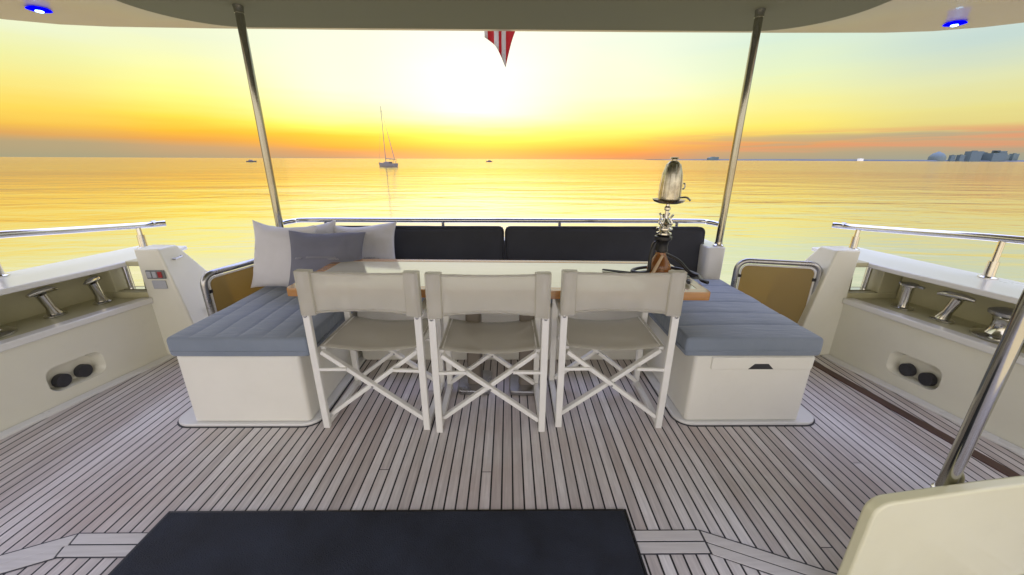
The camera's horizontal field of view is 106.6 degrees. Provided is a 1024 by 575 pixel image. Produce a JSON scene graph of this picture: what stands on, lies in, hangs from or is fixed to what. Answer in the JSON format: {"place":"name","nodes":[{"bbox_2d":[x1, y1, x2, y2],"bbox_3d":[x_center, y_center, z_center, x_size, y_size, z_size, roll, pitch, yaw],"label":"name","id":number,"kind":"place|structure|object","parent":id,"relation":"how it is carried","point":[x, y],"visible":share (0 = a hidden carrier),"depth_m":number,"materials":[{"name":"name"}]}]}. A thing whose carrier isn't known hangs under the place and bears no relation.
{"place":"outdoors","nodes":[
{"label":"outdoors","id":0,"kind":"place"},
{"bbox_2d":[0,356,1023,574],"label":"deck","id":1,"kind":"structure","parent":0,"point":[105,482],"depth_m":1.76,"materials":[{"name":"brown wood"}]},
{"bbox_2d":[0,245,222,439],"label":"bulwark","id":2,"kind":"object","parent":1,"relation":"on","point":[84,348],"visible":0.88,"depth_m":2.35,"materials":[{"name":"plastic"}]},
{"bbox_2d":[0,326,17,338],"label":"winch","id":3,"kind":"object","parent":2,"relation":"in","point":[5,331],"visible":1,"depth_m":2.04,"materials":[{"name":"metal"}]},
{"bbox_2d":[25,286,67,318],"bbox_3d":[-2.731,0.088,2.239,0.088,0.182,0.159,-2,19,-5],"label":"mooring cleat","id":4,"kind":"object","parent":2,"relation":"in","point":[45,301],"visible":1,"depth_m":2.24,"materials":[{"name":"metal"}]},
{"bbox_2d":[0,220,165,277],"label":"side rail","id":5,"kind":"object","parent":2,"relation":"attached to","point":[141,239],"visible":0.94,"depth_m":2.52,"materials":[{"name":"metal"}]},
{"bbox_2d":[83,275,112,304],"bbox_3d":[-2.667,0.017,2.449,0.088,0.182,0.159,-7,20,-19],"label":"mooring cleat","id":6,"kind":"object","parent":2,"relation":"in","point":[93,285],"visible":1,"depth_m":2.45,"materials":[{"name":"metal"}]},
{"bbox_2d":[293,269,444,429],"bbox_3d":[-0.704,0.267,2.069,0.575,0.868,0.461,1,19,1],"label":"director chair","id":7,"kind":"object","parent":1,"relation":"on","point":[347,294],"visible":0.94,"depth_m":1.89,"materials":[{"name":"white fabric"}]},
{"bbox_2d":[108,509,647,574],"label":"floor mat","id":8,"kind":"object","parent":1,"relation":"on","point":[473,542],"visible":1,"depth_m":1.40,"materials":[{"name":"black fabric"}]},
{"bbox_2d":[424,271,551,432],"bbox_3d":[-0.112,0.277,2.049,0.575,0.868,0.461,0,19,-1],"label":"director chair","id":9,"kind":"object","parent":1,"relation":"on","point":[447,295],"visible":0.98,"depth_m":1.87,"materials":[{"name":"white fabric"}]},
{"bbox_2d":[177,303,814,427],"bbox_3d":[-0.076,0.343,2.576,3.484,0.409,1.295,0,19,-1],"label":"bench base","id":10,"kind":"object","parent":1,"relation":"on","point":[281,391],"visible":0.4,"depth_m":2.01,"materials":[{"name":"plastic"}]},
{"bbox_2d":[166,286,352,355],"bbox_3d":[-1.349,0.134,2.338,0.701,0.115,1.001,0,19,-1],"label":"seat cushion","id":11,"kind":"object","parent":10,"relation":"on","point":[266,321],"visible":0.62,"depth_m":1.96,"materials":[{"name":"blue fabric"}]},
{"bbox_2d":[251,220,316,287],"bbox_3d":[-1.513,-0.200,2.524,0.461,0.457,0.161,5,5,6],"label":"pillow","id":12,"kind":"object","parent":11,"relation":"on","point":[272,259],"visible":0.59,"depth_m":2.46,"materials":[{"name":"white fabric"}]},
{"bbox_2d":[273,220,335,233],"bbox_3d":[-1.467,-0.256,2.740,0.463,0.420,0.127,-6,3,-3],"label":"pillow","id":13,"kind":"object","parent":11,"relation":"on","point":[326,228],"visible":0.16,"depth_m":2.71,"materials":[{"name":"white fabric"}]},
{"bbox_2d":[288,230,365,285],"bbox_3d":[-1.188,-0.173,2.445,0.482,0.383,0.164,0,-1,-5],"label":"pillow","id":14,"kind":"object","parent":11,"relation":"on","point":[315,252],"visible":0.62,"depth_m":2.40,"materials":[{"name":"grey fabric"}]},
{"bbox_2d":[312,225,503,259],"bbox_3d":[-0.816,-0.282,2.973,1.511,0.394,0.119,0,15,-1],"label":"back cushion","id":15,"kind":"object","parent":10,"relation":"on","point":[454,242],"visible":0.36,"depth_m":2.91,"materials":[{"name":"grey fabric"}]},
{"bbox_2d":[505,226,704,276],"bbox_3d":[0.713,-0.281,2.989,1.539,0.394,0.118,0,15,-1],"label":"back cushion","id":16,"kind":"object","parent":10,"relation":"on","point":[594,243],"visible":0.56,"depth_m":2.92,"materials":[{"name":"grey fabric"}]},
{"bbox_2d":[648,279,822,355],"bbox_3d":[1.202,0.136,2.363,0.701,0.117,1.001,0,19,-1],"label":"seat cushion","id":17,"kind":"object","parent":10,"relation":"on","point":[726,319],"visible":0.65,"depth_m":1.98,"materials":[{"name":"blue fabric"}]},
{"bbox_3d":[-0.077,-0.010,2.782,1.883,0.119,0.434,0,19,-1],"label":"seat cushion","id":18,"kind":"object","parent":10,"relation":"on","visible":0},
{"bbox_2d":[334,221,396,258],"bbox_3d":[-1.061,-0.269,2.773,0.471,0.402,0.153,-4,5,-6],"label":"pillow","id":19,"kind":"object","parent":18,"relation":"on","point":[378,242],"visible":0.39,"depth_m":2.73,"materials":[{"name":"white fabric"}]},
{"bbox_2d":[286,259,710,395],"bbox_3d":[-0.073,0.265,2.294,2.124,0.732,0.600,1,19,1],"label":"dining table","id":20,"kind":"object","parent":1,"relation":"on","point":[694,290],"visible":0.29,"depth_m":2.30,"materials":[{"name":"brown wood"}]},
{"bbox_2d":[602,269,630,272],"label":"tongs","id":21,"kind":"object","parent":20,"relation":"on","point":[616,271],"visible":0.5,"depth_m":2.20,"materials":[{"name":"black plastic"}]},
{"bbox_2d":[630,157,708,283],"bbox_3d":[0.892,-0.373,2.067,0.406,0.631,0.232,9,20,24],"label":"water pipe","id":22,"kind":"object","parent":20,"relation":"on","point":[670,187],"visible":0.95,"depth_m":2.07,"materials":[{"name":"silver glass"}]},
{"bbox_2d":[686,275,691,283],"bbox_3d":[0.937,-0.046,2.035,0.039,0.040,0.131,7,20,18],"label":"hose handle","id":23,"kind":"object","parent":20,"relation":"on","point":[688,280],"visible":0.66,"depth_m":1.99,"materials":[{"name":"silver plastic"}]},
{"bbox_2d":[504,237,724,279],"bbox_3d":[-0.085,0.816,3.468,5.200,2.540,0.545,0,19,-1],"label":"stern coaming","id":24,"kind":"object","parent":1,"relation":"on","point":[710,261],"visible":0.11,"depth_m":2.88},
{"bbox_2d":[200,258,262,315],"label":"side gate","id":25,"kind":"structure","parent":24,"relation":"attached to","point":[222,291],"depth_m":2.49,"materials":[{"name":"wood"}]},
{"bbox_2d":[232,3,283,227],"bbox_3d":[-1.705,-1.039,2.610,0.075,1.519,0.075,0,19,-1],"label":"support pole","id":26,"kind":"object","parent":24,"relation":"on","point":[238,9],"visible":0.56,"depth_m":2.54,"materials":[{"name":"metal"}]},
{"bbox_2d":[0,0,1023,32],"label":"hardtop","id":27,"kind":"object","parent":26,"relation":"on","point":[810,16],"visible":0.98,"depth_m":2.44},
{"bbox_2d":[484,31,514,66],"bbox_3d":[-0.121,-2.196,2.726,0.279,1.053,0.425,9,20,24],"label":"ensign","id":28,"kind":"object","parent":27,"relation":"attached to","point":[501,41],"visible":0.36,"depth_m":2.93,"materials":[{"name":"fabric"}]},
{"bbox_2d":[275,217,717,226],"bbox_3d":[-0.079,-0.446,2.982,3.438,0.167,0.205,0,19,-1],"label":"stern rail","id":29,"kind":"object","parent":24,"relation":"attached to","point":[559,221],"visible":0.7,"depth_m":3.02,"materials":[{"name":"metal"}]},
{"bbox_2d":[713,8,765,246],"bbox_3d":[1.560,-1.036,2.642,0.075,1.519,0.075,0,19,-1],"label":"support pole","id":30,"kind":"object","parent":24,"relation":"on","point":[750,65],"visible":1,"depth_m":2.59,"materials":[{"name":"metal"}]},
{"bbox_2d":[549,269,686,427],"bbox_3d":[0.514,0.267,2.086,0.575,0.868,0.461,0,19,0],"label":"director chair","id":31,"kind":"object","parent":1,"relation":"on","point":[645,294],"visible":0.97,"depth_m":1.91,"materials":[{"name":"white fabric"}]},
{"bbox_2d":[797,246,1023,457],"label":"bulwark","id":32,"kind":"object","parent":1,"relation":"on","point":[916,355],"visible":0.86,"depth_m":2.34,"materials":[{"name":"plastic"}]},
{"bbox_2d":[730,258,822,322],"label":"side gate","id":33,"kind":"structure","parent":32,"relation":"attached to","point":[787,291],"depth_m":2.71,"materials":[{"name":"wood"}]},
{"bbox_2d":[890,281,925,310],"bbox_3d":[2.517,0.053,2.436,0.113,0.166,0.110,9,21,25],"label":"mooring bollard","id":34,"kind":"object","parent":32,"relation":"in","point":[906,294],"visible":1,"depth_m":2.42,"materials":[{"name":"metal"}]},
{"bbox_2d":[832,222,1023,279],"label":"side rail","id":35,"kind":"object","parent":32,"relation":"attached to","point":[992,266],"visible":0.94,"depth_m":2.35,"materials":[{"name":"metal"}]},
{"bbox_2d":[928,291,976,323],"bbox_3d":[2.565,0.115,2.226,0.088,0.182,0.159,-7,20,-19],"label":"mooring cleat","id":36,"kind":"object","parent":32,"relation":"in","point":[954,304],"visible":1,"depth_m":2.22,"materials":[{"name":"metal"}]},
{"bbox_2d":[969,307,1013,343],"bbox_3d":[2.610,0.194,2.021,0.210,0.163,0.210,0,19,-1],"label":"winch","id":37,"kind":"object","parent":32,"relation":"in","point":[993,331],"visible":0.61,"depth_m":2.02,"materials":[{"name":"metal"}]},
{"bbox_2d":[813,361,1021,476],"bbox_3d":[2.318,1.056,1.120,0.150,0.008,3.419,-2,19,-5],"label":"deck strip","id":38,"kind":"object","parent":1,"relation":"on","point":[995,465],"visible":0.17,"depth_m":2.08,"materials":[{"name":"brown wood"}]},
{"bbox_2d":[837,475,1023,574],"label":"console panel","id":39,"kind":"object","parent":1,"relation":"on","point":[972,528],"visible":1,"depth_m":1.14,"materials":[{"name":"beige plastic"}]},
{"bbox_2d":[930,289,1023,486],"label":"support pole","id":40,"kind":"object","parent":39,"relation":"on","point":[1007,352],"visible":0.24,"depth_m":1.06,"materials":[{"name":"metal"}]},
{"bbox_2d":[0,157,1023,286],"bbox_3d":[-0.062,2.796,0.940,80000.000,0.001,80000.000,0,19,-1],"label":"water","id":41,"kind":"structure","parent":0,"point":[208,210],"depth_m":28.99,"materials":[{"name":"yellow liquid"}]},
{"bbox_2d":[379,106,397,166],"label":"sailboat","id":42,"kind":"object","parent":41,"relation":"on","point":[390,164],"visible":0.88,"depth_m":147.94,"materials":[{"name":"white"}]},
{"bbox_2d":[0,19,1023,159],"label":"sky","id":43,"kind":"structure","parent":0,"point":[66,90],"materials":[{"name":"yellow"}]},
{"bbox_2d":[707,157,718,159],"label":"tower block","id":44,"kind":"structure","parent":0,"point":[713,158],"depth_m":2843.13,"materials":[{"name":"grey concrete"}]},
{"bbox_2d":[650,159,1023,161],"bbox_3d":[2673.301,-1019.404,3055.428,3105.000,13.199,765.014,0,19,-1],"label":"shore","id":45,"kind":"structure","parent":0,"point":[832,160],"depth_m":2850.83,"materials":[{"name":"grey"}]},
{"bbox_2d":[948,155,955,160],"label":"tower block","id":46,"kind":"structure","parent":45,"relation":"on","point":[951,157],"depth_m":2853.53,"materials":[{"name":"grey concrete"}]},
{"bbox_2d":[955,154,965,160],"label":"tower block","id":47,"kind":"structure","parent":45,"relation":"on","point":[960,157],"depth_m":2851.13,"materials":[{"name":"grey concrete"}]},
{"bbox_2d":[964,151,983,160],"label":"tower block","id":48,"kind":"structure","parent":45,"relation":"on","point":[973,156],"depth_m":2846.49,"materials":[{"name":"grey concrete"}]},
{"bbox_2d":[981,150,1007,160],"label":"tower block","id":49,"kind":"structure","parent":45,"relation":"on","point":[996,155],"depth_m":2832.57,"materials":[{"name":"grey concrete"}]},
{"bbox_2d":[1008,153,1019,160],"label":"tower block","id":50,"kind":"structure","parent":45,"relation":"on","point":[1013,156],"depth_m":2851.21,"materials":[{"name":"grey concrete"}]},
{"bbox_2d":[927,151,946,160],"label":"dome building","id":51,"kind":"structure","parent":0,"point":[939,156],"depth_m":2827.53,"materials":[{"name":"grey"}]}
]}

